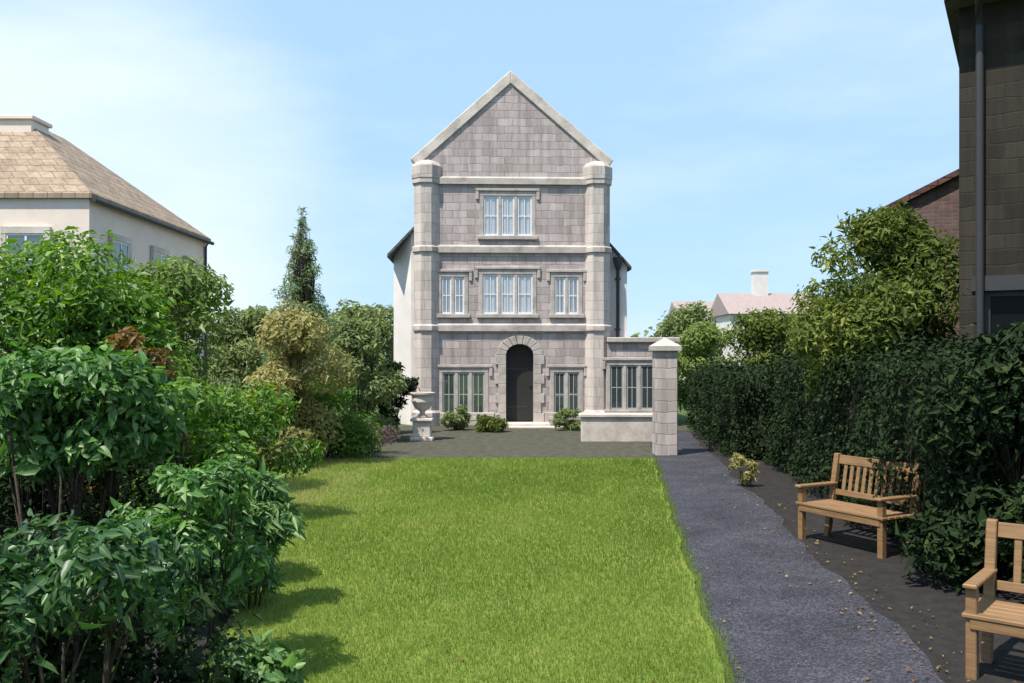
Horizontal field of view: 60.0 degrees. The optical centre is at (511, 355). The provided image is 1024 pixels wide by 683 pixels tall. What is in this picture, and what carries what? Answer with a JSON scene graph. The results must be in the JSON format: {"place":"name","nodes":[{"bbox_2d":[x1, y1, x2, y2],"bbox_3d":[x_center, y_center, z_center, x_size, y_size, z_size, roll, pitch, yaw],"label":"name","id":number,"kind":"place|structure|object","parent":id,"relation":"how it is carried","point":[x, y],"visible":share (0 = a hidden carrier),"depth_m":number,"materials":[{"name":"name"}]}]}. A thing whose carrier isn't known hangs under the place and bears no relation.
{"place":"outdoors","nodes":[
{"label":"outdoors","id":0,"kind":"place"},
{"bbox_2d":[0,429,274,682],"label":"soil","id":1,"kind":"structure","parent":0,"point":[222,619],"depth_m":7.24,"materials":[{"name":"brown soil"}]},
{"bbox_2d":[0,329,197,613],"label":"broadleaf shrub","id":2,"kind":"object","parent":1,"relation":"on","point":[116,429],"visible":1,"depth_m":6.49,"materials":[{"name":"green plant"}]},
{"bbox_2d":[0,226,202,551],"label":"tree","id":3,"kind":"object","parent":1,"relation":"on","point":[68,306],"visible":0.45,"depth_m":9.47,"materials":[{"name":"green plant"}]},
{"bbox_2d":[0,508,212,682],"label":"laurel shrub","id":4,"kind":"object","parent":1,"relation":"on","point":[103,567],"visible":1,"depth_m":4.36,"materials":[{"name":"green plant"}]},
{"bbox_2d":[0,410,218,613],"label":"broadleaf shrub","id":5,"kind":"object","parent":1,"relation":"on","point":[36,503],"visible":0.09,"depth_m":7.64,"materials":[{"name":"green plant"}]},
{"bbox_2d":[55,326,194,504],"bbox_3d":[-3.892,0.951,8.948,1.514,2.505,1.019,0,0,0],"label":"rust shrub","id":6,"kind":"object","parent":1,"relation":"on","point":[131,335],"visible":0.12,"depth_m":8.77,"materials":[{"name":"brown plant"}]},
{"bbox_2d":[0,552,273,682],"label":"broadleaf shrub","id":7,"kind":"object","parent":1,"relation":"on","point":[89,666],"visible":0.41,"depth_m":4.99,"materials":[{"name":"green plant"}]},
{"bbox_2d":[65,376,260,559],"bbox_3d":[-3.176,1.197,8.213,1.668,2.016,1.466,0,0,-15],"label":"broadleaf shrub","id":8,"kind":"object","parent":1,"relation":"on","point":[216,445],"visible":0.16,"depth_m":8.14,"materials":[{"name":"green plant"}]},
{"bbox_2d":[96,253,252,461],"bbox_3d":[-5.310,0.325,13.719,2.415,3.761,2.457,0,0,-44],"label":"light shrub","id":9,"kind":"object","parent":1,"relation":"on","point":[196,291],"visible":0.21,"depth_m":13.37,"materials":[{"name":"green plant"}]},
{"bbox_2d":[110,452,274,674],"bbox_3d":[-2.141,1.420,5.964,1.014,1.565,1.184,0,0,-39],"label":"laurel shrub","id":10,"kind":"object","parent":1,"relation":"on","point":[212,493],"visible":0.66,"depth_m":5.74,"materials":[{"name":"green plant"}]},
{"bbox_2d":[200,628,308,682],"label":"shrub","id":11,"kind":"object","parent":1,"relation":"on","point":[287,668],"visible":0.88,"depth_m":5.25,"materials":[{"name":"green plant"}]},
{"bbox_2d":[188,378,326,477],"bbox_3d":[-3.630,1.241,11.678,1.882,1.934,1.810,0,0,35],"label":"border shrub","id":12,"kind":"object","parent":1,"relation":"on","point":[245,416],"visible":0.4,"depth_m":11.58,"materials":[{"name":"green plant"}]},
{"bbox_2d":[206,456,308,615],"bbox_3d":[-2.264,1.530,7.632,0.972,1.346,0.784,0,0,-29],"label":"shrub","id":13,"kind":"object","parent":1,"relation":"on","point":[268,514],"visible":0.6,"depth_m":7.54,"materials":[{"name":"green plant"}]},
{"bbox_2d":[244,206,352,431],"bbox_3d":[-5.472,-0.818,22.921,2.701,6.225,3.076,0,0,-26],"label":"pointed conifer","id":14,"kind":"object","parent":1,"relation":"on","point":[302,277],"visible":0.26,"depth_m":22.86,"materials":[{"name":"green plant"}]},
{"bbox_2d":[243,296,357,467],"bbox_3d":[-4.339,0.562,17.506,2.538,3.504,1.997,0,0,-25],"label":"olive shrub","id":15,"kind":"object","parent":1,"relation":"on","point":[296,342],"visible":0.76,"depth_m":17.31,"materials":[{"name":"green plant"}]},
{"bbox_2d":[198,359,744,682],"bbox_3d":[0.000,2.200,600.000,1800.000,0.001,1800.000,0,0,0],"label":"ground","id":16,"kind":"structure","parent":0,"point":[681,416],"depth_m":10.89,"materials":[{"name":"green plant"}]},
{"bbox_2d":[0,115,213,391],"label":"cream house","id":17,"kind":"structure","parent":16,"relation":"on","point":[49,180],"depth_m":22.96,"materials":[{"name":"stone"}]},
{"bbox_2d":[0,226,51,286],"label":"window","id":18,"kind":"structure","parent":17,"relation":"in","point":[32,233],"depth_m":21.42,"materials":[{"name":"stone"}]},
{"bbox_2d":[107,233,131,293],"bbox_3d":[-10.166,-2.345,23.100,0.150,1.530,1.310,0,0,0],"label":"window","id":19,"kind":"structure","parent":17,"relation":"in","point":[124,243],"depth_m":23.10,"materials":[{"name":"glass"}]},
{"bbox_2d":[150,246,169,299],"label":"window","id":20,"kind":"structure","parent":17,"relation":"in","point":[155,251],"depth_m":25.41,"materials":[{"name":"glass"}]},
{"bbox_2d":[182,255,199,304],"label":"window","id":21,"kind":"structure","parent":17,"relation":"in","point":[197,261],"depth_m":28.34,"materials":[{"name":"stone"}]},
{"bbox_2d":[207,303,275,391],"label":"tree","id":22,"kind":"object","parent":16,"relation":"on","point":[243,354],"visible":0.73,"depth_m":45.11,"materials":[{"name":"green plant"}]},
{"bbox_2d":[267,298,338,374],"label":"tree","id":23,"kind":"object","parent":16,"relation":"on","point":[315,326],"visible":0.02,"depth_m":43.43,"materials":[{"name":"green plant"}]},
{"bbox_2d":[270,379,383,458],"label":"border shrub","id":24,"kind":"object","parent":16,"relation":"on","point":[352,441],"visible":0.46,"depth_m":18.58,"materials":[{"name":"green plant"}]},
{"bbox_2d":[323,298,393,390],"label":"tree","id":25,"kind":"object","parent":16,"relation":"on","point":[380,320],"visible":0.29,"depth_m":40.37,"materials":[{"name":"green plant"}]},
{"bbox_2d":[207,326,661,377],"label":"distant wood","id":26,"kind":"object","parent":16,"relation":"on","point":[634,335],"depth_m":98.89,"materials":[{"name":"plant"}]},
{"bbox_2d":[387,71,631,428],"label":"gabled house","id":27,"kind":"structure","parent":16,"relation":"on","point":[512,265],"depth_m":27.68,"materials":[{"name":"grey stone"}]},
{"bbox_2d":[436,269,471,317],"bbox_3d":[-1.843,-1.926,27.661,1.200,1.515,0.230,0,0,-2],"label":"window","id":28,"kind":"structure","parent":27,"relation":"in","point":[452,283],"depth_m":27.63,"materials":[{"name":"stone"}]},
{"bbox_2d":[437,365,491,420],"bbox_3d":[-1.510,1.162,27.672,1.800,1.737,0.230,0,0,-2],"label":"window","id":29,"kind":"structure","parent":27,"relation":"in","point":[468,385],"depth_m":27.65,"materials":[{"name":"stone"}]},
{"bbox_2d":[476,188,539,239],"bbox_3d":[-0.134,-4.414,27.720,2.000,1.604,0.230,0,0,-2],"label":"window","id":30,"kind":"structure","parent":27,"relation":"in","point":[521,202],"depth_m":27.71,"materials":[{"name":"glass"}]},
{"bbox_2d":[475,266,540,317],"bbox_3d":[-0.134,-1.970,27.720,2.050,1.604,0.230,0,0,-2],"label":"window","id":31,"kind":"structure","parent":27,"relation":"in","point":[504,291],"depth_m":27.71,"materials":[{"name":"glass"}]},
{"bbox_2d":[506,344,532,420],"bbox_3d":[0.234,0.862,27.999,0.860,2.435,0.139,0,0,-2],"label":"door","id":32,"kind":"structure","parent":27,"relation":"in","point":[519,357],"depth_m":27.98,"materials":[{"name":"wood"}]},
{"bbox_2d":[546,365,586,419],"bbox_3d":[1.709,1.162,27.785,1.280,1.737,0.230,0,0,-2],"label":"window","id":33,"kind":"structure","parent":27,"relation":"in","point":[566,381],"depth_m":27.76,"materials":[{"name":"stone"}]},
{"bbox_2d":[547,269,586,317],"bbox_3d":[1.708,-1.926,27.785,1.240,1.515,0.230,0,0,-2],"label":"window","id":34,"kind":"structure","parent":27,"relation":"in","point":[566,287],"depth_m":27.76,"materials":[{"name":"stone"}]},
{"bbox_2d":[602,337,679,412],"bbox_3d":[4.008,0.820,29.640,2.402,2.760,4.420,0,0,0],"label":"stone annex","id":35,"kind":"object","parent":16,"relation":"on","point":[627,365],"visible":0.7,"depth_m":27.55,"materials":[{"name":"grey stone"}]},
{"bbox_2d":[602,358,651,412],"bbox_3d":[3.732,0.940,27.575,1.850,1.737,0.230,0,0,0],"label":"window","id":36,"kind":"structure","parent":35,"relation":"in","point":[628,383],"depth_m":27.57,"materials":[{"name":"stone"}]},
{"bbox_2d":[649,300,725,382],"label":"tree","id":37,"kind":"object","parent":16,"relation":"on","point":[679,321],"visible":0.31,"depth_m":45.23,"materials":[{"name":"green plant"}]},
{"bbox_2d":[666,301,713,377],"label":"distant cottage","id":38,"kind":"structure","parent":16,"relation":"on","point":[709,304],"depth_m":68.66,"materials":[{"name":"tile"}]},
{"bbox_2d":[677,320,735,414],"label":"border shrub","id":39,"kind":"object","parent":16,"relation":"on","point":[701,337],"visible":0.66,"depth_m":29.13,"materials":[{"name":"green plant"}]},
{"bbox_2d":[707,269,819,365],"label":"distant cottage","id":40,"kind":"structure","parent":16,"relation":"on","point":[728,306],"depth_m":61.97,"materials":[{"name":"paint"}]},
{"bbox_2d":[715,306,813,377],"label":"border shrub","id":41,"kind":"object","parent":16,"relation":"on","point":[767,328],"visible":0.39,"depth_m":25.70,"materials":[{"name":"green plant"}]},
{"bbox_2d":[874,169,958,342],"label":"brick outbuilding","id":42,"kind":"structure","parent":16,"relation":"on","point":[936,202],"depth_m":17.13,"materials":[{"name":"brick"}]},
{"bbox_2d":[944,0,1023,371],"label":"dark stone house","id":43,"kind":"structure","parent":16,"relation":"on","point":[988,38],"depth_m":11.79,"materials":[{"name":"stone"}]},
{"bbox_2d":[971,274,1023,337],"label":"window","id":44,"kind":"structure","parent":43,"relation":"in","point":[1001,308],"depth_m":11.82,"materials":[{"name":"glass"}]},
{"bbox_2d":[0,0,958,354],"label":"sky","id":45,"kind":"structure","parent":0,"point":[736,134],"materials":[{"name":"blue"}]},
{"bbox_2d":[275,426,688,457],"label":"forecourt","id":46,"kind":"structure","parent":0,"point":[469,442],"depth_m":21.33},
{"bbox_2d":[327,314,407,442],"bbox_3d":[-3.709,0.644,22.495,2.164,3.418,2.084,0,0,0],"label":"border shrub","id":47,"kind":"object","parent":46,"relation":"on","point":[360,345],"visible":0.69,"depth_m":22.15,"materials":[{"name":"green plant"}]},
{"bbox_2d":[353,419,401,453],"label":"heather clump","id":48,"kind":"object","parent":46,"relation":"on","point":[384,436],"visible":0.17,"depth_m":19.79,"materials":[{"name":"brown plant"}]},
{"bbox_2d":[374,359,420,428],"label":"broadleaf shrub","id":49,"kind":"object","parent":46,"relation":"on","point":[412,383],"visible":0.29,"depth_m":24.73,"materials":[{"name":"green plant"}]},
{"bbox_2d":[410,392,434,440],"bbox_3d":[-2.324,1.580,23.000,0.660,1.240,0.660,0,0,0],"label":"stone urn","id":50,"kind":"object","parent":46,"relation":"on","point":[422,402],"visible":1,"depth_m":22.77,"materials":[{"name":"white stone"}]},
{"bbox_2d":[439,404,471,429],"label":"shrub","id":51,"kind":"object","parent":46,"relation":"on","point":[460,419],"depth_m":25.85,"materials":[{"name":"green plant"}]},
{"bbox_2d":[473,414,508,431],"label":"shrub","id":52,"kind":"object","parent":46,"relation":"on","point":[485,423],"depth_m":25.23,"materials":[{"name":"green plant"}]},
{"bbox_2d":[552,406,580,430],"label":"shrub","id":53,"kind":"object","parent":46,"relation":"on","point":[563,414],"depth_m":25.81,"materials":[{"name":"green plant"}]},
{"bbox_2d":[579,413,651,441],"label":"garden wall","id":54,"kind":"structure","parent":46,"relation":"on","point":[616,427],"depth_m":22.50,"materials":[{"name":"stone"}]},
{"bbox_2d":[649,431,944,682],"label":"path","id":55,"kind":"structure","parent":0,"point":[809,625],"depth_m":7.98,"materials":[{"name":"grey gravel"}]},
{"bbox_2d":[649,337,681,455],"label":"gate pier","id":56,"kind":"structure","parent":55,"relation":"on","point":[664,350],"depth_m":19.36,"materials":[{"name":"grey stone"}]},
{"bbox_2d":[689,431,1023,682],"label":"border","id":57,"kind":"object","parent":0,"point":[898,593],"visible":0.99,"depth_m":8.49,"materials":[{"name":"soil"}]},
{"bbox_2d":[330,463,1016,682],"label":"fallen leaves","id":58,"kind":"object","parent":57,"relation":"on","point":[913,680],"visible":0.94,"depth_m":7.65,"materials":[{"name":"brown plant"}]},
{"bbox_2d":[682,358,782,460],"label":"clipped hedge","id":59,"kind":"object","parent":57,"relation":"on","point":[730,404],"visible":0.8,"depth_m":19.21,"materials":[{"name":"green plant"}]},
{"bbox_2d":[728,452,759,485],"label":"flower clump","id":60,"kind":"object","parent":57,"relation":"on","point":[745,476],"visible":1,"depth_m":14.80,"materials":[{"name":"yellow plant"}]},
{"bbox_2d":[795,453,922,558],"bbox_3d":[3.980,1.700,10.230,0.709,1.000,1.250,0,0,-28],"label":"wooden bench","id":61,"kind":"object","parent":57,"relation":"on","point":[831,507],"visible":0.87,"depth_m":10.30,"materials":[{"name":"brown wood"}]},
{"bbox_2d":[782,199,970,408],"bbox_3d":[5.453,-0.047,13.297,2.969,4.526,2.835,0,0,0],"label":"broadleaf tree","id":62,"kind":"object","parent":57,"relation":"on","point":[900,291],"visible":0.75,"depth_m":12.88,"materials":[{"name":"green plant"}]},
{"bbox_2d":[754,322,1023,579],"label":"clipped hedge","id":63,"kind":"object","parent":57,"relation":"on","point":[869,418],"visible":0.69,"depth_m":11.58,"materials":[{"name":"green plant"}]},
{"bbox_2d":[895,321,1023,594],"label":"broadleaf shrub","id":64,"kind":"object","parent":57,"relation":"on","point":[1000,425],"visible":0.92,"depth_m":8.25,"materials":[{"name":"green plant"}]},
{"bbox_2d":[961,518,1023,679],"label":"wooden bench","id":65,"kind":"object","parent":57,"relation":"on","point":[988,615],"visible":1,"depth_m":6.17,"materials":[{"name":"brown wood"}]},
{"bbox_2d":[1002,475,1023,522],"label":"broadleaf shrub","id":66,"kind":"object","parent":57,"relation":"on","point":[1019,496],"visible":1,"depth_m":7.24,"materials":[{"name":"green plant"}]}
]}

